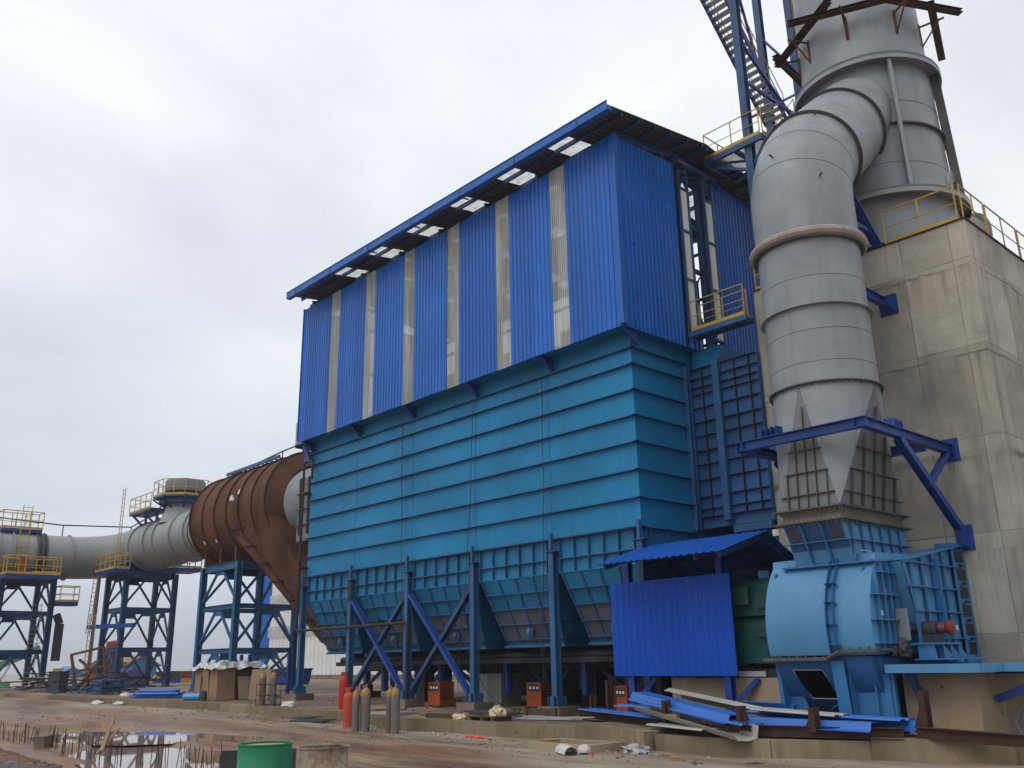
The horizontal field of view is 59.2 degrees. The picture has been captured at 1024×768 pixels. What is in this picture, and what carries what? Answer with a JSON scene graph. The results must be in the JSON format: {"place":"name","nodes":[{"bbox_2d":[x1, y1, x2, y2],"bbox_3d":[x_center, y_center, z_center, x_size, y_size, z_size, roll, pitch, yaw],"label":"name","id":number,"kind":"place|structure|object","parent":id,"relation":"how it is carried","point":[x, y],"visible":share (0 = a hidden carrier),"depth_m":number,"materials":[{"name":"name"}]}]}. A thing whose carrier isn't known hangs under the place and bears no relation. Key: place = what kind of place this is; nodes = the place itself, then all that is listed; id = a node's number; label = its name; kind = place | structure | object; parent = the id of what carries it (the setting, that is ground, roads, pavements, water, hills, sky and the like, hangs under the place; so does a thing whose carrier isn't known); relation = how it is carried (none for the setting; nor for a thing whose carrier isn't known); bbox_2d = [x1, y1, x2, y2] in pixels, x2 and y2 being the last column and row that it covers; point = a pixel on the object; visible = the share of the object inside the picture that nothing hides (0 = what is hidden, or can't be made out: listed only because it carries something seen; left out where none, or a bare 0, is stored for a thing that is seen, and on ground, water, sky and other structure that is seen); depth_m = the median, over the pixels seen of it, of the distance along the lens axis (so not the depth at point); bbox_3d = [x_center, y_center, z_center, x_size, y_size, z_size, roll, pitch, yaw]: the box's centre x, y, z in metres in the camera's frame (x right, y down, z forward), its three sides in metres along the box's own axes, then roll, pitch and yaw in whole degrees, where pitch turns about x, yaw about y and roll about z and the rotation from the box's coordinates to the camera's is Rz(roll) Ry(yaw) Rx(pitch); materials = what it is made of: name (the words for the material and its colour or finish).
{"place":"outdoors","nodes":[
{"label":"outdoors","id":0,"kind":"place"},
{"bbox_2d":[50,613,63,660],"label":"chute","id":1,"kind":"object","parent":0,"point":[57,638],"visible":1,"depth_m":60.42,"materials":[{"name":"metal"}]},
{"bbox_2d":[0,670,1023,767],"bbox_3d":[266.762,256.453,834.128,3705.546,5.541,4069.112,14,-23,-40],"label":"ground","id":2,"kind":"structure","parent":0,"point":[13,711],"depth_m":23.53,"materials":[{"name":"soil"}]},
{"bbox_2d":[0,642,40,687],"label":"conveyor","id":3,"kind":"object","parent":2,"relation":"on","point":[3,684],"visible":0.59,"depth_m":93.28,"materials":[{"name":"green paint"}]},
{"bbox_2d":[0,749,62,767],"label":"earth mound","id":4,"kind":"object","parent":2,"relation":"on","point":[8,760],"visible":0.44,"depth_m":17.47,"materials":[{"name":"soil"}]},
{"bbox_2d":[34,734,53,747],"bbox_3d":[-12.072,9.229,23.267,0.340,0.328,0.328,-9,-19,23],"label":"concrete lump","id":5,"kind":"object","parent":2,"relation":"on","point":[42,741],"visible":0.93,"depth_m":23.16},
{"bbox_2d":[96,715,120,753],"bbox_3d":[-8.752,7.633,19.664,0.281,0.735,1.168,2,-17,-9],"label":"stake","id":6,"kind":"object","parent":2,"relation":"on","point":[106,741],"visible":1,"depth_m":19.60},
{"bbox_2d":[121,655,161,683],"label":"shed","id":7,"kind":"structure","parent":2,"relation":"on","point":[140,661],"depth_m":104.81,"materials":[{"name":"metal"}]},
{"bbox_2d":[61,744,226,767],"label":"puddle","id":8,"kind":"object","parent":2,"relation":"on","point":[129,755],"visible":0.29,"depth_m":21.32,"materials":[{"name":"grey liquid"}]},
{"bbox_2d":[27,727,281,745],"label":"puddle","id":9,"kind":"object","parent":2,"relation":"on","point":[142,736],"visible":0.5,"depth_m":27.02,"materials":[{"name":"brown liquid"}]},
{"bbox_2d":[220,748,295,767],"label":"board","id":10,"kind":"object","parent":2,"relation":"on","point":[228,758],"visible":0.4,"depth_m":14.11,"materials":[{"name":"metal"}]},
{"bbox_2d":[237,740,292,767],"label":"steel drum","id":11,"kind":"object","parent":2,"relation":"on","point":[267,754],"visible":1,"depth_m":12.05,"materials":[{"name":"green paint"}]},
{"bbox_2d":[271,668,312,684],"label":"bin","id":12,"kind":"object","parent":2,"relation":"on","point":[281,678],"visible":0.16,"depth_m":63.09,"materials":[{"name":"blue metal"}]},
{"bbox_2d":[296,743,349,767],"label":"steel drum","id":13,"kind":"object","parent":2,"relation":"on","point":[333,755],"visible":1,"depth_m":11.67,"materials":[{"name":"metal"}]},
{"bbox_2d":[343,687,353,726],"bbox_3d":[-5.175,10.252,28.613,0.360,1.180,0.360,14,-23,-40],"label":"gas cylinder","id":14,"kind":"object","parent":2,"relation":"on","point":[347,709],"visible":0.92,"depth_m":28.46,"materials":[{"name":"red metal"}]},
{"bbox_2d":[351,686,359,730],"bbox_3d":[-4.735,9.843,27.332,0.220,1.280,0.220,14,-23,-40],"label":"gas cylinder","id":15,"kind":"object","parent":2,"relation":"on","point":[355,709],"visible":1,"depth_m":27.24,"materials":[{"name":"grey metal"}]},
{"bbox_2d":[361,684,370,731],"bbox_3d":[-4.391,9.745,27.153,0.250,1.350,0.250,14,-23,-40],"label":"gas cylinder","id":16,"kind":"object","parent":2,"relation":"on","point":[366,703],"visible":1,"depth_m":27.04,"materials":[{"name":"grey metal"}]},
{"bbox_2d":[386,685,392,733],"bbox_3d":[-3.569,9.535,26.445,0.250,1.340,0.250,14,-23,-40],"label":"gas cylinder","id":17,"kind":"object","parent":2,"relation":"on","point":[388,711],"visible":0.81,"depth_m":26.33,"materials":[{"name":"grey metal"}]},
{"bbox_2d":[391,683,399,733],"bbox_3d":[-3.390,9.438,26.221,0.250,1.380,0.250,14,-23,-40],"label":"gas cylinder","id":18,"kind":"object","parent":2,"relation":"on","point":[395,708],"visible":1,"depth_m":26.12,"materials":[{"name":"grey metal"}]},
{"bbox_2d":[112,698,872,759],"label":"kerb","id":19,"kind":"structure","parent":2,"relation":"on","point":[783,748],"depth_m":23.87,"materials":[{"name":"concrete"}]},
{"bbox_2d":[252,529,778,680],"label":"warehouse","id":20,"kind":"structure","parent":2,"relation":"on","point":[320,661],"depth_m":102.90,"materials":[{"name":"metal"}]},
{"bbox_2d":[522,738,623,752],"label":"manhole kerb","id":21,"kind":"structure","parent":2,"relation":"on","point":[595,746],"depth_m":21.23,"materials":[{"name":"concrete"}]},
{"bbox_2d":[621,743,650,753],"bbox_3d":[2.795,8.212,20.306,0.543,0.224,0.863,14,-23,-40],"label":"rag pile","id":22,"kind":"object","parent":2,"relation":"on","point":[634,748],"visible":0.98,"depth_m":20.14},
{"bbox_2d":[700,0,801,285],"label":"stair tower","id":23,"kind":"structure","parent":2,"relation":"on","point":[751,139],"depth_m":34.11,"materials":[{"name":"blue metal"}]},
{"bbox_2d":[0,679,1023,765],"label":"pavement","id":24,"kind":"structure","parent":0,"point":[324,691],"depth_m":40.49,"materials":[{"name":"concrete"}]},
{"bbox_2d":[46,671,70,692],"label":"scrap bin","id":25,"kind":"object","parent":24,"relation":"on","point":[56,676],"visible":0.86,"depth_m":50.32,"materials":[{"name":"metal"}]},
{"bbox_2d":[70,646,107,688],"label":"wrecked rack","id":26,"kind":"object","parent":24,"relation":"on","point":[91,669],"visible":0.82,"depth_m":54.51,"materials":[{"name":"brown metal"}]},
{"bbox_2d":[85,577,100,687],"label":"ladder","id":27,"kind":"object","parent":24,"relation":"on","point":[94,614],"visible":0.61,"depth_m":62.25,"materials":[{"name":"metal"}]},
{"bbox_2d":[86,679,123,693],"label":"work table","id":28,"kind":"object","parent":24,"relation":"on","point":[109,689],"visible":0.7,"depth_m":48.97,"materials":[{"name":"blue metal"}]},
{"bbox_2d":[190,660,269,699],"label":"crate hut","id":29,"kind":"object","parent":24,"relation":"on","point":[224,680],"visible":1,"depth_m":40.19,"materials":[{"name":"brown wood"}]},
{"bbox_2d":[248,669,271,699],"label":"board","id":30,"kind":"object","parent":24,"relation":"on","point":[255,677],"visible":0.79,"depth_m":40.23,"materials":[{"name":"wood"}]},
{"bbox_2d":[239,652,291,697],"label":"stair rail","id":31,"kind":"object","parent":24,"relation":"on","point":[288,668],"visible":0.34,"depth_m":42.55,"materials":[{"name":"blue metal"}]},
{"bbox_2d":[269,669,276,705],"bbox_3d":[-9.325,11.853,35.211,0.261,1.360,0.261,14,-23,-40],"label":"gas cylinder","id":32,"kind":"object","parent":24,"relation":"on","point":[273,688],"visible":0.95,"depth_m":35.09,"materials":[{"name":"grey metal"}]},
{"bbox_2d":[284,693,313,700],"bbox_3d":[-9.269,13.680,39.257,0.900,0.370,0.950,14,-23,-40],"label":"footing","id":33,"kind":"object","parent":24,"relation":"on","point":[298,697],"visible":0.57,"depth_m":38.94,"materials":[{"name":"concrete"}]},
{"bbox_2d":[338,672,349,708],"bbox_3d":[-6.087,11.098,32.656,0.380,1.280,0.380,14,-23,-40],"label":"gas cylinder","id":34,"kind":"object","parent":24,"relation":"on","point":[344,681],"visible":0.84,"depth_m":32.53,"materials":[{"name":"red metal"}]},
{"bbox_2d":[81,688,763,763],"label":"litter","id":35,"kind":"object","parent":24,"relation":"on","point":[408,731],"visible":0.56,"depth_m":27.71,"materials":[{"name":"brown plastic"}]},
{"bbox_2d":[427,679,453,706],"bbox_3d":[-2.641,11.491,33.551,0.640,0.970,0.802,-15,-22,37],"label":"welding set","id":36,"kind":"object","parent":24,"relation":"on","point":[440,694],"visible":1,"depth_m":33.31,"materials":[{"name":"orange metal"}]},
{"bbox_2d":[456,702,493,710],"bbox_3d":[-1.255,11.088,30.849,0.900,0.370,0.950,14,-23,-40],"label":"footing","id":37,"kind":"object","parent":24,"relation":"on","point":[460,706],"visible":0.57,"depth_m":30.58,"materials":[{"name":"concrete"}]},
{"bbox_2d":[466,714,517,721],"bbox_3d":[-0.582,9.708,26.218,1.031,0.132,1.157,14,-23,-40],"label":"pallet","id":38,"kind":"object","parent":24,"relation":"on","point":[486,717],"visible":0.88,"depth_m":25.95,"materials":[{"name":"brown wood"}]},
{"bbox_2d":[479,673,520,705],"bbox_3d":[-0.502,11.517,34.026,1.015,1.150,1.400,14,-23,-40],"label":"cabinet","id":39,"kind":"object","parent":24,"relation":"on","point":[493,683],"visible":0.57,"depth_m":33.60,"materials":[{"name":"grey metal"}]},
{"bbox_2d":[293,323,772,706],"bbox_3d":[-0.217,6.641,36.224,7.956,12.050,20.250,14,-23,-40],"label":"dust collector","id":40,"kind":"object","parent":24,"relation":"on","point":[473,530],"visible":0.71,"depth_m":31.97,"materials":[{"name":"teal paint"}]},
{"bbox_2d":[295,459,408,698],"bbox_3d":[-6.734,7.672,37.914,0.420,10.410,8.507,14,-23,-40],"label":"water pipe","id":41,"kind":"object","parent":40,"relation":"attached to","point":[303,493],"visible":1,"depth_m":39.64,"materials":[{"name":"metal"}]},
{"bbox_2d":[286,100,759,461],"bbox_3d":[-0.165,-2.156,38.926,10.615,8.750,21.364,14,-23,-40],"label":"penthouse","id":42,"kind":"object","parent":40,"relation":"on","point":[593,225],"visible":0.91,"depth_m":33.06,"materials":[{"name":"blue metal"}]},
{"bbox_2d":[688,283,755,340],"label":"walkway","id":43,"kind":"structure","parent":42,"relation":"attached to","point":[722,325],"depth_m":29.60,"materials":[{"name":"yellow metal"}]},
{"bbox_2d":[688,344,779,577],"bbox_3d":[7.609,2.779,29.179,2.340,8.400,2.737,14,-23,-40],"label":"ribbed duct","id":44,"kind":"object","parent":40,"relation":"attached to","point":[737,493],"visible":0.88,"depth_m":28.67,"materials":[{"name":"metal"}]},
{"bbox_2d":[526,679,551,707],"bbox_3d":[0.979,11.085,32.313,0.640,0.970,0.802,-12,-20,31],"label":"welding set","id":45,"kind":"object","parent":24,"relation":"on","point":[538,693],"visible":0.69,"depth_m":32.03,"materials":[{"name":"orange metal"}]},
{"bbox_2d":[524,706,557,716],"bbox_3d":[0.850,9.688,26.529,0.120,0.354,1.300,14,-23,-40],"label":"timber rack","id":46,"kind":"object","parent":24,"relation":"on","point":[541,712],"visible":0.83,"depth_m":26.52,"materials":[{"name":"brown wood"}]},
{"bbox_2d":[537,706,578,716],"bbox_3d":[1.438,10.216,28.023,0.900,0.370,0.950,14,-23,-40],"label":"footing","id":47,"kind":"object","parent":24,"relation":"on","point":[564,711],"visible":0.43,"depth_m":27.73,"materials":[{"name":"concrete"}]},
{"bbox_2d":[605,680,613,709],"bbox_3d":[2.773,8.920,25.634,0.180,0.950,0.140,6,-18,-22],"label":"beam stub","id":48,"kind":"object","parent":24,"relation":"on","point":[609,694],"visible":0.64,"depth_m":25.64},
{"bbox_2d":[613,682,644,710],"bbox_3d":[3.667,9.747,27.928,0.802,0.971,0.640,10,-20,-31],"label":"welding set","id":49,"kind":"object","parent":24,"relation":"on","point":[622,694],"visible":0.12,"depth_m":27.71,"materials":[{"name":"orange metal"}]},
{"bbox_2d":[576,722,691,750],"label":"concrete block","id":50,"kind":"structure","parent":24,"relation":"on","point":[628,734],"depth_m":21.73,"materials":[{"name":"concrete"}]},
{"bbox_2d":[577,709,713,733],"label":"steel beam","id":51,"kind":"structure","parent":50,"relation":"on","point":[621,718],"depth_m":23.36,"materials":[{"name":"metal"}]},
{"bbox_2d":[578,708,698,720],"bbox_3d":[3.183,8.534,23.307,0.600,0.078,5.812,5,-18,-20],"label":"folded sheet","id":52,"kind":"object","parent":51,"relation":"on","point":[626,713],"visible":0.76,"depth_m":23.73,"materials":[{"name":"metal"}]},
{"bbox_2d":[632,705,758,740],"bbox_3d":[4.071,7.638,20.621,0.660,0.756,3.972,7,-19,-24],"label":"folded sheet","id":53,"kind":"object","parent":51,"relation":"on","point":[743,735],"visible":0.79,"depth_m":20.07,"materials":[{"name":"metal"}]},
{"bbox_2d":[646,723,721,730],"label":"folded sheet","id":54,"kind":"object","parent":53,"relation":"on","point":[674,725],"visible":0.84,"depth_m":20.52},
{"bbox_2d":[630,699,763,725],"bbox_3d":[4.183,7.638,21.071,0.600,0.438,4.276,7,-19,-25],"label":"folded sheet","id":55,"kind":"object","parent":53,"relation":"on","point":[700,715],"visible":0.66,"depth_m":20.17,"materials":[{"name":"metal"}]},
{"bbox_2d":[628,692,748,723],"bbox_3d":[4.113,7.646,21.398,0.780,0.577,3.955,7,-19,-24],"label":"folded sheet","id":56,"kind":"object","parent":55,"relation":"on","point":[693,707],"visible":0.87,"depth_m":21.00,"materials":[{"name":"metal"}]},
{"bbox_2d":[519,663,775,695],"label":"yard wall","id":57,"kind":"structure","parent":24,"relation":"on","point":[525,677],"depth_m":40.10,"materials":[{"name":"concrete"}]},
{"bbox_2d":[593,529,793,711],"bbox_3d":[5.130,6.758,24.913,4.077,4.969,4.680,14,-23,-40],"label":"canopy","id":58,"kind":"object","parent":24,"relation":"on","point":[682,624],"visible":0.95,"depth_m":24.59,"materials":[{"name":"blue metal"}]},
{"bbox_2d":[671,677,780,715],"bbox_3d":[6.563,8.574,24.148,2.650,1.400,3.550,14,-23,-40],"label":"motor pedestal","id":59,"kind":"object","parent":24,"relation":"on","point":[765,690],"visible":0.07,"depth_m":23.45,"materials":[{"name":"concrete"}]},
{"bbox_2d":[697,577,828,677],"bbox_3d":[6.629,6.532,24.117,2.350,2.478,3.220,14,-23,-40],"label":"motor","id":60,"kind":"object","parent":59,"relation":"on","point":[748,598],"visible":0.16,"depth_m":23.24,"materials":[{"name":"metal"}]},
{"bbox_2d":[763,519,993,716],"bbox_3d":[9.008,5.872,21.752,4.780,4.765,3.950,14,-23,-40],"label":"fan","id":61,"kind":"object","parent":24,"relation":"on","point":[860,592],"visible":0.95,"depth_m":20.87},
{"bbox_2d":[889,642,911,657],"bbox_3d":[8.587,5.890,19.962,0.436,0.328,0.537,14,-23,-40],"label":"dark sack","id":62,"kind":"object","parent":61,"relation":"on","point":[902,650],"visible":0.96,"depth_m":19.82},
{"bbox_2d":[752,216,1023,662],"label":"concrete tower","id":63,"kind":"structure","parent":24,"relation":"on","point":[948,339],"depth_m":24.19,"materials":[{"name":"concrete"}]},
{"bbox_2d":[734,415,975,550],"bbox_3d":[8.681,2.752,23.019,4.860,2.985,3.740,14,-23,-40],"label":"pipe support","id":64,"kind":"object","parent":63,"relation":"attached to","point":[909,444],"visible":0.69,"depth_m":22.43,"materials":[{"name":"blue metal"}]},
{"bbox_2d":[853,193,885,249],"bbox_3d":[10.025,-4.899,26.062,2.354,1.617,0.500,14,-23,-40],"label":"pipe tie","id":65,"kind":"object","parent":63,"relation":"attached to","point":[865,226],"visible":0.56,"depth_m":26.14,"materials":[{"name":"blue metal"}]},
{"bbox_2d":[866,287,898,317],"bbox_3d":[10.064,-2.429,25.166,1.960,0.600,0.520,14,-23,-40],"label":"pipe tie","id":66,"kind":"object","parent":63,"relation":"attached to","point":[887,305],"visible":0.79,"depth_m":25.52,"materials":[{"name":"blue metal"}]},
{"bbox_2d":[792,0,992,250],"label":"chimney","id":67,"kind":"object","parent":63,"relation":"on","point":[909,163],"visible":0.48,"depth_m":28.46,"materials":[{"name":"grey metal"}]},
{"bbox_2d":[749,76,912,531],"bbox_3d":[9.699,-3.313,26.131,7.822,15.450,3.121,14,-23,-40],"label":"outlet pipe","id":68,"kind":"object","parent":67,"relation":"attached to","point":[821,151],"visible":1,"depth_m":23.15,"materials":[{"name":"grey metal"}]},
{"bbox_2d":[772,0,962,87],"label":"staging frame","id":69,"kind":"object","parent":67,"relation":"attached to","point":[931,7],"visible":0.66,"depth_m":29.56,"materials":[{"name":"metal"}]},
{"bbox_2d":[880,185,957,243],"bbox_3d":[11.580,-4.789,25.702,0.042,1.071,2.093,14,-23,-40],"label":"railing","id":70,"kind":"object","parent":63,"relation":"on","point":[923,229],"visible":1,"depth_m":25.65,"materials":[{"name":"metal"}]},
{"bbox_2d":[957,184,987,232],"bbox_3d":[13.003,-4.900,25.429,1.712,1.071,0.043,14,-23,-40],"label":"railing","id":71,"kind":"object","parent":63,"relation":"on","point":[970,195],"visible":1,"depth_m":25.43,"materials":[{"name":"metal"}]},
{"bbox_2d":[983,204,1020,256],"bbox_3d":[14.588,-4.502,26.818,2.422,1.071,0.043,14,-23,-40],"label":"railing","id":72,"kind":"object","parent":63,"relation":"on","point":[1000,219],"visible":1,"depth_m":26.83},
{"bbox_2d":[871,735,1019,765],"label":"concrete block","id":73,"kind":"structure","parent":24,"relation":"on","point":[911,748],"depth_m":17.34,"materials":[{"name":"concrete"}]},
{"bbox_2d":[720,724,904,739],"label":"steel beam","id":74,"kind":"structure","parent":73,"relation":"on","point":[881,733],"depth_m":18.61,"materials":[{"name":"metal"}]},
{"bbox_2d":[735,706,751,730],"bbox_3d":[5.003,7.178,19.351,0.180,0.500,0.390,6,-18,-22],"label":"beam stub","id":75,"kind":"object","parent":74,"relation":"on","point":[741,714],"visible":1,"depth_m":19.43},
{"bbox_2d":[732,716,882,732],"bbox_3d":[6.210,7.233,19.235,3.206,0.218,0.780,-17,-23,42],"label":"folded sheet","id":76,"kind":"object","parent":74,"relation":"on","point":[850,725],"visible":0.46,"depth_m":18.62,"materials":[{"name":"metal"}]},
{"bbox_2d":[806,707,820,732],"bbox_3d":[6.194,6.984,18.764,0.180,0.480,0.390,10,-20,-31],"label":"beam stub","id":77,"kind":"object","parent":74,"relation":"on","point":[813,721],"visible":1,"depth_m":18.65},
{"bbox_2d":[914,727,1023,747],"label":"steel beam","id":78,"kind":"structure","parent":73,"relation":"on","point":[978,737],"depth_m":16.85,"materials":[{"name":"metal"}]},
{"bbox_2d":[915,691,933,731],"bbox_3d":[8.092,6.502,17.893,0.180,0.780,0.390,10,-20,-31],"label":"beam stub","id":79,"kind":"object","parent":78,"relation":"on","point":[924,717],"visible":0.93,"depth_m":17.80,"materials":[{"name":"metal"}]},
{"bbox_2d":[902,672,1023,734],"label":"fan pedestal","id":80,"kind":"object","parent":24,"relation":"on","point":[964,701],"visible":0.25,"depth_m":19.22,"materials":[{"name":"concrete"}]},
{"bbox_2d":[884,662,1023,702],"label":"deck","id":81,"kind":"structure","parent":80,"relation":"on","point":[910,671],"depth_m":18.91,"materials":[{"name":"blue metal"}]},
{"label":"footing","id":82,"kind":"object","parent":24,"relation":"on","visible":0},
{"bbox_2d":[188,560,298,690],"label":"trestle","id":83,"kind":"object","parent":82,"relation":"on","point":[235,572],"visible":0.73,"depth_m":51.07,"materials":[{"name":"blue metal"}]},
{"bbox_2d":[188,451,324,644],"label":"collector","id":84,"kind":"object","parent":83,"relation":"on","point":[253,514],"visible":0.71,"depth_m":48.04,"materials":[{"name":"metal"}]},
{"bbox_2d":[226,446,304,475],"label":"roof walkway","id":85,"kind":"structure","parent":84,"relation":"on","point":[276,456],"depth_m":51.12,"materials":[{"name":"blue metal"}]},
{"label":"footing","id":86,"kind":"object","parent":24,"relation":"on","visible":0},
{"bbox_2d":[93,571,178,686],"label":"trestle","id":87,"kind":"object","parent":86,"relation":"on","point":[124,611],"visible":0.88,"depth_m":63.02,"materials":[{"name":"blue metal"}]},
{"bbox_2d":[86,623,135,628],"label":"beam","id":88,"kind":"structure","parent":87,"relation":"attached to","point":[120,625],"depth_m":57.40,"materials":[{"name":"blue metal"}]},
{"bbox_2d":[94,552,131,576],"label":"service platform","id":89,"kind":"structure","parent":87,"relation":"attached to","point":[114,571],"depth_m":62.06,"materials":[{"name":"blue metal"}]},
{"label":"footing","id":90,"kind":"object","parent":24,"relation":"on","visible":0},
{"bbox_2d":[0,579,56,688],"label":"trestle","id":91,"kind":"object","parent":90,"relation":"on","point":[13,617],"visible":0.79,"depth_m":61.28,"materials":[{"name":"blue metal"}]},
{"bbox_2d":[0,554,61,580],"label":"service platform","id":92,"kind":"structure","parent":91,"relation":"attached to","point":[20,573],"depth_m":60.13,"materials":[{"name":"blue metal"}]},
{"bbox_2d":[54,585,80,606],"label":"service platform","id":93,"kind":"structure","parent":91,"relation":"attached to","point":[67,603],"depth_m":61.53,"materials":[{"name":"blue metal"}]},
{"bbox_2d":[0,509,203,580],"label":"long duct","id":94,"kind":"object","parent":91,"relation":"on","point":[155,546],"visible":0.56,"depth_m":62.53,"materials":[{"name":"metal"}]},
{"bbox_2d":[0,509,44,533],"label":"service platform","id":95,"kind":"structure","parent":94,"relation":"on","point":[9,529],"depth_m":62.95,"materials":[{"name":"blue metal"}]},
{"bbox_2d":[129,492,164,525],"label":"service platform","id":96,"kind":"structure","parent":94,"relation":"on","point":[148,512],"depth_m":63.10,"materials":[{"name":"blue metal"}]},
{"bbox_2d":[161,560,201,573],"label":"service platform","id":97,"kind":"structure","parent":94,"relation":"attached to","point":[187,569],"depth_m":62.25,"materials":[{"name":"blue metal"}]},
{"bbox_2d":[152,478,211,522],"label":"vent","id":98,"kind":"object","parent":94,"relation":"on","point":[177,496],"visible":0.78,"depth_m":60.47,"materials":[{"name":"grey metal"}]},
{"bbox_2d":[0,0,1023,673],"label":"sky","id":99,"kind":"structure","parent":0,"point":[171,170],"materials":[{"name":"white"}]},
{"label":"folded sheet","id":100,"kind":"object","parent":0,"visible":0},
{"bbox_2d":[767,713,916,731],"bbox_3d":[7.179,7.287,19.504,0.780,0.238,3.730,11,-21,-34],"label":"folded sheet","id":101,"kind":"object","parent":100,"relation":"on","point":[908,726],"visible":0.26,"depth_m":18.47,"materials":[{"name":"metal"}]},
{"bbox_2d":[746,709,914,720],"bbox_3d":[6.656,7.162,19.542,0.600,0.118,4.006,13,-22,-38],"label":"folded sheet","id":102,"kind":"object","parent":101,"relation":"on","point":[872,717],"visible":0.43,"depth_m":18.66,"materials":[{"name":"metal"}]},
{"bbox_2d":[664,688,766,716],"bbox_3d":[4.986,7.701,21.751,0.640,0.686,3.058,11,-21,-34],"label":"folded sheet","id":103,"kind":"object","parent":102,"relation":"on","point":[710,700],"visible":0.77,"depth_m":21.94,"materials":[{"name":"metal"}]},
{"bbox_2d":[750,707,849,716],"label":"folded sheet","id":104,"kind":"object","parent":102,"relation":"on","point":[797,711],"visible":1,"depth_m":19.56,"materials":[{"name":"metal"}]},
{"bbox_2d":[736,701,795,708],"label":"folded sheet","id":105,"kind":"object","parent":104,"relation":"on","point":[773,705],"visible":0.5,"depth_m":21.34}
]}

